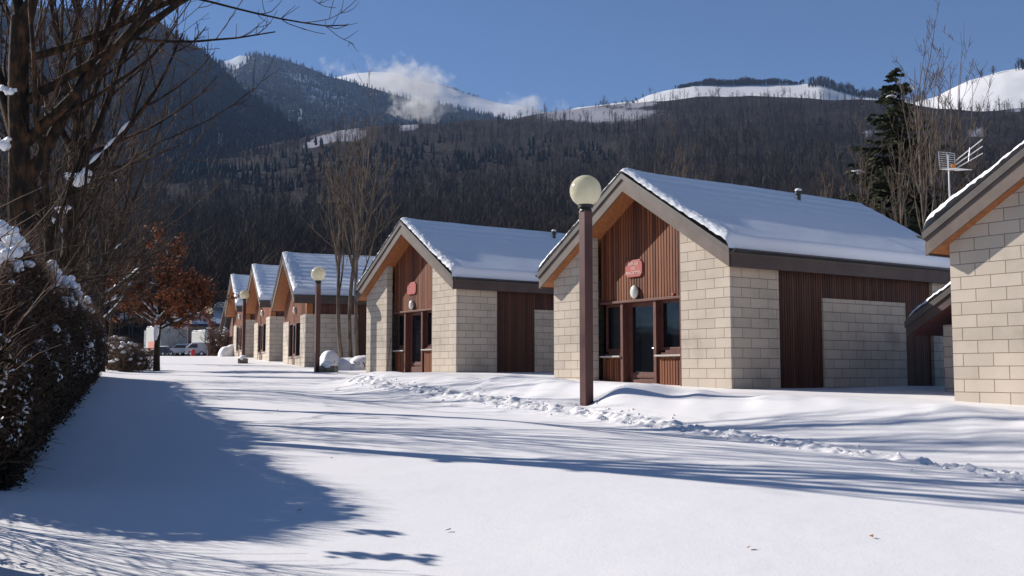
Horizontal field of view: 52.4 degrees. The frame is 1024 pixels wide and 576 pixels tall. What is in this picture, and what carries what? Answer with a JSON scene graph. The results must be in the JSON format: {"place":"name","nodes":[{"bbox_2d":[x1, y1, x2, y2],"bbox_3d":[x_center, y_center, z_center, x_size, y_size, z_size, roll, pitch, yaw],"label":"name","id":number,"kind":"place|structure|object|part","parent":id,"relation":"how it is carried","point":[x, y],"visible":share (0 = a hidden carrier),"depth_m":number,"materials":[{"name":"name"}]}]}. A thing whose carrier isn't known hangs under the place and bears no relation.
{"place":"outdoors","nodes":[
{"label":"outdoors","id":0,"kind":"place"},
{"bbox_2d":[0,6,296,179],"bbox_3d":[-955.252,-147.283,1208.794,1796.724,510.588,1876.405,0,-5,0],"label":"dark mountain","id":1,"kind":"structure","parent":0,"point":[203,145],"depth_m":1099.30,"materials":[{"name":"plant"}]},
{"bbox_2d":[0,1,313,183],"bbox_3d":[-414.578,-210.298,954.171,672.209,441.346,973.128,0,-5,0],"label":"mountain conifers","id":2,"kind":"object","parent":1,"relation":"on","point":[225,140],"visible":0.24,"depth_m":927.57,"materials":[{"name":"green plant"}]},
{"bbox_2d":[221,55,508,133],"bbox_3d":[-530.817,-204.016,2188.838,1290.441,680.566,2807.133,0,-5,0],"label":"central mountain","id":3,"kind":"structure","parent":0,"point":[236,61],"depth_m":1897.95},
{"bbox_2d":[218,51,516,133],"bbox_3d":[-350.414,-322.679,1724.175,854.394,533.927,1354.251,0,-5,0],"label":"frosted conifers","id":4,"kind":"object","parent":3,"relation":"on","point":[341,106],"visible":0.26,"depth_m":1867.57,"materials":[{"name":"green plant"}]},
{"bbox_2d":[337,72,541,118],"bbox_3d":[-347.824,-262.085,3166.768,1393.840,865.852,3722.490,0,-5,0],"label":"snowy summit","id":5,"kind":"structure","parent":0,"point":[413,88],"depth_m":2884.41,"materials":[{"name":"white snow"}]},
{"bbox_2d":[0,96,1022,355],"bbox_3d":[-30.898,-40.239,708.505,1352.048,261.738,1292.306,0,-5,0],"label":"wooded hillside","id":6,"kind":"structure","parent":0,"point":[448,146],"depth_m":634.80,"materials":[{"name":"green plant"}]},
{"bbox_2d":[116,116,822,193],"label":"conifer wood","id":7,"kind":"object","parent":6,"relation":"on","point":[256,171],"visible":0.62,"depth_m":590.16,"materials":[{"name":"green plant"}]},
{"bbox_2d":[0,84,1023,337],"bbox_3d":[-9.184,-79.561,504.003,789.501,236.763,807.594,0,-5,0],"label":"bare wood","id":8,"kind":"object","parent":6,"relation":"on","point":[214,254],"visible":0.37,"depth_m":382.66,"materials":[{"name":"brown plant"}]},
{"bbox_2d":[0,356,1023,575],"bbox_3d":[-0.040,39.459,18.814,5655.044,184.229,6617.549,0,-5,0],"label":"snow ground","id":9,"kind":"structure","parent":0,"point":[199,466],"depth_m":7.24,"materials":[{"name":"white snow"}]},
{"bbox_2d":[0,187,84,379],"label":"sparse bush","id":10,"kind":"object","parent":9,"relation":"on","point":[31,307],"visible":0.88,"depth_m":5.84,"materials":[{"name":"brown plant"}]},
{"bbox_2d":[0,214,111,491],"bbox_3d":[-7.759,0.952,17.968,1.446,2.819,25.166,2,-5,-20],"label":"hedge","id":11,"kind":"object","parent":9,"relation":"on","point":[54,384],"visible":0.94,"depth_m":7.67,"materials":[{"name":"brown plant"}]},
{"bbox_2d":[0,74,167,307],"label":"bare tree","id":12,"kind":"object","parent":9,"relation":"on","point":[71,158],"visible":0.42,"depth_m":14.81,"materials":[{"name":"brown plant"}]},
{"bbox_2d":[0,101,175,333],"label":"bare tree","id":13,"kind":"object","parent":9,"relation":"on","point":[104,268],"visible":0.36,"depth_m":22.95,"materials":[{"name":"brown plant"}]},
{"bbox_2d":[34,184,171,332],"bbox_3d":[-12.247,-0.307,29.081,4.592,6.251,6.211,-4,-6,41],"label":"bare tree","id":14,"kind":"object","parent":9,"relation":"on","point":[127,264],"visible":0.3,"depth_m":29.07,"materials":[{"name":"brown plant"}]},
{"bbox_2d":[0,0,223,297],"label":"bare tree","id":15,"kind":"object","parent":9,"relation":"on","point":[97,182],"visible":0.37,"depth_m":24.98,"materials":[{"name":"brown plant"}]},
{"bbox_2d":[0,0,233,279],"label":"bare tree","id":16,"kind":"object","parent":9,"relation":"on","point":[95,161],"visible":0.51,"depth_m":18.21,"materials":[{"name":"brown plant"}]},
{"bbox_2d":[105,334,129,369],"bbox_3d":[-14.210,2.348,36.995,1.399,1.442,1.485,-2,-5,19],"label":"brown bush","id":17,"kind":"object","parent":9,"relation":"on","point":[115,339],"visible":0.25,"depth_m":36.75,"materials":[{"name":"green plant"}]},
{"bbox_2d":[52,111,183,339],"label":"bare tree","id":18,"kind":"object","parent":9,"relation":"on","point":[130,263],"visible":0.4,"depth_m":48.46,"materials":[{"name":"brown plant"}]},
{"bbox_2d":[54,96,186,371],"bbox_3d":[-12.936,-1.637,33.881,4.312,9.394,3.301,-2,-5,24],"label":"bare tree","id":19,"kind":"object","parent":9,"relation":"on","point":[111,310],"visible":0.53,"depth_m":33.89,"materials":[{"name":"brown plant"}]},
{"bbox_2d":[107,341,147,371],"bbox_3d":[-13.334,2.437,35.842,1.451,1.207,1.596,0,-5,0],"label":"brown bush","id":20,"kind":"object","parent":9,"relation":"on","point":[124,360],"visible":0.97,"depth_m":35.70,"materials":[{"name":"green plant"}]},
{"bbox_2d":[107,312,151,326],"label":"long building","id":21,"kind":"structure","parent":9,"relation":"on","point":[122,317],"depth_m":132.58,"materials":[{"name":"grey"}]},
{"bbox_2d":[0,0,278,268],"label":"bare tree","id":22,"kind":"object","parent":9,"relation":"on","point":[44,197],"visible":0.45,"depth_m":14.86,"materials":[{"name":"brown plant"}]},
{"bbox_2d":[131,348,152,369],"bbox_3d":[-13.518,2.647,37.906,1.207,1.014,1.079,0,-5,0],"label":"brown bush","id":23,"kind":"object","parent":9,"relation":"on","point":[148,356],"visible":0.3,"depth_m":37.83,"materials":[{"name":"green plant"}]},
{"bbox_2d":[144,331,145,347],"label":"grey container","id":24,"kind":"object","parent":9,"relation":"on","point":[145,339],"visible":0.1,"depth_m":95.72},
{"bbox_2d":[150,346,171,355],"bbox_3d":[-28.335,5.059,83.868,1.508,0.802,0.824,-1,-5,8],"label":"parked car","id":25,"kind":"object","parent":9,"relation":"on","point":[166,350],"visible":0.55,"depth_m":83.45,"materials":[{"name":"blue paint"}]},
{"bbox_2d":[146,326,187,355],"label":"box trailer","id":26,"kind":"object","parent":9,"relation":"on","point":[171,339],"visible":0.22,"depth_m":88.93,"materials":[{"name":"white metal"}]},
{"bbox_2d":[106,221,239,370],"bbox_3d":[-12.751,0.481,38.127,4.496,5.878,3.436,4,-6,-39],"label":"oak tree","id":27,"kind":"object","parent":9,"relation":"on","point":[173,302],"visible":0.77,"depth_m":37.91,"materials":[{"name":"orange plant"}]},
{"bbox_2d":[0,0,358,257],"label":"bare tree","id":28,"kind":"object","parent":9,"relation":"on","point":[17,98],"visible":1,"depth_m":12.16,"materials":[{"name":"brown plant"}]},
{"bbox_2d":[169,343,189,355],"bbox_3d":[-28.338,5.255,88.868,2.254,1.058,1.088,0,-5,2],"label":"parked car","id":29,"kind":"object","parent":9,"relation":"on","point":[176,349],"visible":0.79,"depth_m":88.34,"materials":[{"name":"grey paint"}]},
{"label":"side window","id":30,"kind":"part","parent":29,"relation":"part of","materials":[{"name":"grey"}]},
{"bbox_2d":[187,320,191,355],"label":"lamp post","id":31,"kind":"object","parent":9,"relation":"on","point":[189,333],"visible":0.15,"depth_m":91.90,"materials":[{"name":"grey"}]},
{"bbox_2d":[185,342,206,355],"bbox_3d":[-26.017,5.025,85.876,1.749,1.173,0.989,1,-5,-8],"label":"parked van","id":32,"kind":"object","parent":9,"relation":"on","point":[199,348],"visible":0.77,"depth_m":85.42,"materials":[{"name":"grey paint"}]},
{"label":"side window","id":33,"kind":"part","parent":32,"relation":"part of","materials":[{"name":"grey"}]},
{"bbox_2d":[167,302,224,340],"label":"long building","id":34,"kind":"structure","parent":9,"relation":"on","point":[217,315],"depth_m":118.97,"materials":[{"name":"blue"}]},
{"bbox_2d":[192,330,222,355],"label":"box lorry","id":35,"kind":"object","parent":9,"relation":"on","point":[197,335],"visible":0.23,"depth_m":100.04,"materials":[{"name":"white metal"}]},
{"bbox_2d":[206,308,211,355],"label":"lamp post","id":36,"kind":"object","parent":9,"relation":"on","point":[208,353],"visible":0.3,"depth_m":74.92,"materials":[{"name":"brown"}]},
{"bbox_2d":[200,326,228,355],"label":"dark bush","id":37,"kind":"object","parent":9,"relation":"on","point":[213,348],"visible":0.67,"depth_m":68.68,"materials":[{"name":"brown plant"}]},
{"bbox_2d":[209,325,233,348],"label":"dark bush","id":38,"kind":"object","parent":9,"relation":"on","point":[224,338],"visible":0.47,"depth_m":67.58,"materials":[{"name":"brown plant"}]},
{"bbox_2d":[219,300,227,336],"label":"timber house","id":39,"kind":"structure","parent":9,"relation":"on","point":[223,318],"depth_m":86.90,"materials":[{"name":"brown"}]},
{"bbox_2d":[218,344,233,356],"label":"snow mound","id":40,"kind":"object","parent":9,"relation":"on","point":[227,351],"visible":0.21,"depth_m":63.47,"materials":[{"name":"white snow"}]},
{"bbox_2d":[223,318,234,344],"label":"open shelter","id":41,"kind":"object","parent":9,"relation":"on","point":[229,323],"visible":0.16,"depth_m":66.81,"materials":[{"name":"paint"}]},
{"bbox_2d":[224,274,254,356],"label":"chalet","id":42,"kind":"object","parent":9,"relation":"on","point":[238,283],"visible":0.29,"depth_m":60.70,"materials":[{"name":"concrete"}]},
{"bbox_2d":[236,326,238,350],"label":"window","id":43,"kind":"structure","parent":42,"relation":"in","point":[238,326],"depth_m":62.27,"materials":[{"name":"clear glass"}]},
{"bbox_2d":[238,326,239,356],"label":"door","id":44,"kind":"structure","parent":42,"relation":"in","point":[239,326],"depth_m":61.20,"materials":[{"name":"brown wood"}]},
{"bbox_2d":[240,325,241,349],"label":"window","id":45,"kind":"structure","parent":42,"relation":"in","point":[240,325],"depth_m":60.82,"materials":[{"name":"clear glass"}]},
{"bbox_2d":[238,355,247,362],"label":"concrete block","id":46,"kind":"object","parent":9,"relation":"on","point":[242,359],"depth_m":46.67,"materials":[{"name":"white"}]},
{"bbox_2d":[240,290,248,354],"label":"lamp post","id":47,"kind":"object","parent":9,"relation":"on","point":[244,295],"visible":0.97,"depth_m":54.27,"materials":[{"name":"brown metal"}]},
{"bbox_2d":[246,264,294,360],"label":"chalet","id":48,"kind":"object","parent":9,"relation":"on","point":[268,335],"visible":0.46,"depth_m":51.90,"materials":[{"name":"concrete"}]},
{"bbox_2d":[258,324,260,352],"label":"window","id":49,"kind":"structure","parent":48,"relation":"in","point":[259,331],"depth_m":54.14,"materials":[{"name":"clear glass"}]},
{"bbox_2d":[261,323,262,359],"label":"door","id":50,"kind":"structure","parent":48,"relation":"in","point":[262,323],"depth_m":53.06,"materials":[{"name":"brown wood"}]},
{"bbox_2d":[263,322,265,351],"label":"window","id":51,"kind":"structure","parent":48,"relation":"in","point":[264,324],"depth_m":52.40,"materials":[{"name":"black glass"}]},
{"bbox_2d":[311,267,325,371],"bbox_3d":[-6.660,1.369,35.607,0.500,4.214,0.500,3,-5,-30],"label":"lamp post","id":52,"kind":"object","parent":9,"relation":"on","point":[318,274],"visible":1,"depth_m":35.56,"materials":[{"name":"brown metal"}]},
{"bbox_2d":[271,251,375,366],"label":"chalet","id":53,"kind":"object","parent":9,"relation":"on","point":[293,297],"visible":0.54,"depth_m":42.94,"materials":[{"name":"concrete"}]},
{"bbox_2d":[289,323,292,356],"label":"window","id":54,"kind":"structure","parent":53,"relation":"in","point":[290,325],"depth_m":45.66,"materials":[{"name":"black glass"}]},
{"bbox_2d":[293,322,295,364],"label":"door","id":55,"kind":"structure","parent":53,"relation":"in","point":[294,324],"depth_m":44.63,"materials":[{"name":"brown glass"}]},
{"bbox_2d":[295,321,299,356],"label":"window","id":56,"kind":"structure","parent":53,"relation":"in","point":[297,352],"depth_m":43.98,"materials":[{"name":"black glass"}]},
{"bbox_2d":[319,361,337,371],"bbox_3d":[-6.226,2.815,35.280,0.562,0.650,0.502,0,-5,6],"label":"concrete block","id":57,"kind":"object","parent":9,"relation":"on","point":[328,366],"depth_m":35.09,"materials":[{"name":"white"}]},
{"bbox_2d":[312,350,365,369],"bbox_3d":[-6.046,2.792,37.899,2.676,1.028,3.200,0,-5,0],"label":"snow mound","id":58,"kind":"object","parent":9,"relation":"on","point":[356,363],"visible":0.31,"depth_m":37.52,"materials":[{"name":"white snow"}]},
{"bbox_2d":[301,63,402,357],"bbox_3d":[-6.055,-2.604,39.526,3.693,11.018,3.821,-3,-5,29],"label":"bare tree","id":59,"kind":"object","parent":9,"relation":"on","point":[355,230],"visible":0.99,"depth_m":39.45,"materials":[{"name":"brown plant"}]},
{"bbox_2d":[386,338,390,371],"bbox_3d":[-3.962,2.188,33.380,0.034,1.175,0.347,-2,-5,20],"label":"wooden stick","id":60,"kind":"object","parent":9,"relation":"on","point":[388,354],"visible":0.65,"depth_m":33.38,"materials":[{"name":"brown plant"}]},
{"bbox_2d":[354,217,565,372],"bbox_3d":[-0.002,0.684,34.673,8.435,5.467,6.670,3,-6,-34],"label":"chalet","id":61,"kind":"object","parent":9,"relation":"on","point":[436,296],"visible":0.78,"depth_m":31.75,"materials":[{"name":"concrete"}]},
{"bbox_2d":[398,314,403,346],"bbox_3d":[-3.494,1.368,33.562,0.060,1.083,0.678,3,-6,-34],"label":"window","id":62,"kind":"structure","parent":61,"relation":"in","point":[400,316],"depth_m":33.70,"materials":[{"name":"black glass"}]},
{"bbox_2d":[410,312,420,371],"bbox_3d":[-2.967,1.903,32.736,0.120,2.280,1.016,3,-6,-34],"label":"door","id":63,"kind":"structure","parent":61,"relation":"in","point":[415,318],"depth_m":32.90,"materials":[{"name":"black glass"}]},
{"bbox_2d":[426,311,431,345],"bbox_3d":[-2.336,1.227,31.847,0.060,1.083,1.059,3,-6,-34],"label":"window","id":64,"kind":"structure","parent":61,"relation":"in","point":[429,313],"depth_m":32.17,"materials":[{"name":"black glass"}]},
{"bbox_2d":[570,175,600,405],"bbox_3d":[1.157,0.275,16.232,0.500,4.120,0.500,3,-6,-34],"label":"lamp post","id":65,"kind":"object","parent":9,"relation":"on","point":[585,192],"visible":0.98,"depth_m":16.18,"materials":[{"name":"metal"}]},
{"bbox_2d":[626,118,669,173],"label":"bare tree","id":66,"kind":"object","parent":9,"relation":"on","point":[656,151],"visible":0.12,"depth_m":64.11,"materials":[{"name":"brown plant"}]},
{"bbox_2d":[657,124,701,177],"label":"bare tree","id":67,"kind":"object","parent":9,"relation":"on","point":[684,170],"visible":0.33,"depth_m":62.67,"materials":[{"name":"brown plant"}]},
{"bbox_2d":[355,373,1005,480],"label":"snow clods","id":68,"kind":"object","parent":9,"relation":"on","point":[945,467],"visible":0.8,"depth_m":13.62,"materials":[{"name":"white snow"}]},
{"bbox_2d":[338,373,1023,490],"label":"snow trail","id":69,"kind":"object","parent":9,"relation":"on","point":[701,429],"visible":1,"depth_m":13.45,"materials":[{"name":"white snow"}]},
{"bbox_2d":[680,150,696,178],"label":"bare tree","id":70,"kind":"object","parent":9,"relation":"on","point":[689,166],"visible":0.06,"depth_m":60.63,"materials":[{"name":"brown plant"}]},
{"bbox_2d":[701,166,732,182],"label":"bare tree","id":71,"kind":"object","parent":9,"relation":"on","point":[710,175],"visible":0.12,"depth_m":69.21,"materials":[{"name":"brown plant"}]},
{"bbox_2d":[535,168,950,388],"bbox_3d":[5.898,0.241,25.077,8.435,5.461,6.670,3,-6,-34],"label":"chalet","id":72,"kind":"object","parent":9,"relation":"on","point":[704,283],"visible":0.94,"depth_m":22.61,"materials":[{"name":"brick"}]},
{"bbox_2d":[606,304,620,351],"bbox_3d":[2.406,0.921,23.967,0.060,1.083,0.678,3,-6,-34],"label":"window","id":73,"kind":"structure","parent":72,"relation":"in","point":[612,311],"depth_m":24.06,"materials":[{"name":"black glass"}]},
{"bbox_2d":[629,302,653,383],"bbox_3d":[2.936,1.457,23.142,0.131,2.280,1.016,3,-6,-34],"label":"door","id":74,"kind":"structure","parent":72,"relation":"in","point":[641,354],"depth_m":23.25,"materials":[{"name":"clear glass"}]},
{"bbox_2d":[661,299,679,349],"bbox_3d":[3.565,0.781,22.252,0.060,1.083,1.059,3,-6,-34],"label":"window","id":75,"kind":"structure","parent":72,"relation":"in","point":[670,309],"depth_m":22.45,"materials":[{"name":"black glass"}]},
{"bbox_2d":[817,151,842,197],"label":"bare tree","id":76,"kind":"object","parent":9,"relation":"on","point":[821,190],"visible":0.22,"depth_m":46.58,"materials":[{"name":"brown plant"}]},
{"bbox_2d":[836,111,896,208],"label":"bare tree","id":77,"kind":"object","parent":9,"relation":"on","point":[860,180],"visible":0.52,"depth_m":36.37,"materials":[{"name":"brown plant"}]},
{"bbox_2d":[832,67,955,235],"bbox_3d":[14.549,-2.287,38.025,9.038,11.934,8.403,0,-5,0],"label":"conifer","id":78,"kind":"object","parent":9,"relation":"on","point":[881,187],"visible":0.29,"depth_m":38.16,"materials":[{"name":"green plant"}]},
{"bbox_2d":[869,101,930,227],"bbox_3d":[12.636,-1.440,33.602,1.663,9.318,2.033,0,-5,0],"label":"bare tree","id":79,"kind":"object","parent":9,"relation":"on","point":[899,194],"visible":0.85,"depth_m":33.66,"materials":[{"name":"brown plant"}]},
{"bbox_2d":[891,30,965,214],"bbox_3d":[14.650,-2.712,36.400,2.248,12.245,2.880,0,-5,0],"label":"bare tree","id":80,"kind":"object","parent":9,"relation":"on","point":[930,152],"visible":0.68,"depth_m":36.38,"materials":[{"name":"brown plant"}]},
{"bbox_2d":[893,0,983,232],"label":"bare tree","id":81,"kind":"object","parent":9,"relation":"on","point":[919,121],"visible":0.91,"depth_m":34.57,"materials":[{"name":"brown plant"}]},
{"bbox_2d":[922,27,993,191],"bbox_3d":[16.410,-3.406,38.426,3.844,13.928,2.338,4,-6,-37],"label":"bare tree","id":82,"kind":"object","parent":9,"relation":"on","point":[961,187],"visible":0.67,"depth_m":38.62,"materials":[{"name":"brown plant"}]},
{"bbox_2d":[904,141,1023,404],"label":"chalet","id":83,"kind":"object","parent":9,"relation":"on","point":[971,312],"visible":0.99,"depth_m":16.00,"materials":[{"name":"brick"}]},
{"bbox_2d":[938,139,982,197],"bbox_3d":[8.453,-1.903,19.555,0.503,1.747,0.625,2,-5,-25],"label":"tv aerial","id":84,"kind":"object","parent":83,"relation":"attached to","point":[953,167],"visible":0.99,"depth_m":19.70,"materials":[{"name":"silver metal"}]},
{"bbox_2d":[7,0,1023,111],"label":"sky","id":85,"kind":"structure","parent":0,"point":[562,54],"materials":[{"name":"blue"}]},
{"bbox_2d":[574,83,918,108],"bbox_3d":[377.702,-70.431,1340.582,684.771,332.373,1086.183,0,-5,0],"label":"snowy meadow hill","id":86,"kind":"structure","parent":0,"point":[755,90],"depth_m":1205.31,"materials":[{"name":"white snow"}]},
{"bbox_2d":[426,58,1023,105],"bbox_3d":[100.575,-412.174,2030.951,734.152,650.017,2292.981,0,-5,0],"label":"ridge wood","id":87,"kind":"object","parent":86,"relation":"on","point":[831,83],"visible":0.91,"depth_m":1230.31,"materials":[{"name":"green plant"}]},
{"bbox_2d":[912,68,1023,110],"bbox_3d":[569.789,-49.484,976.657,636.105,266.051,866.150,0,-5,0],"label":"snow slope","id":88,"kind":"structure","parent":0,"point":[1006,85],"depth_m":856.93,"materials":[{"name":"white snow"}]}
]}

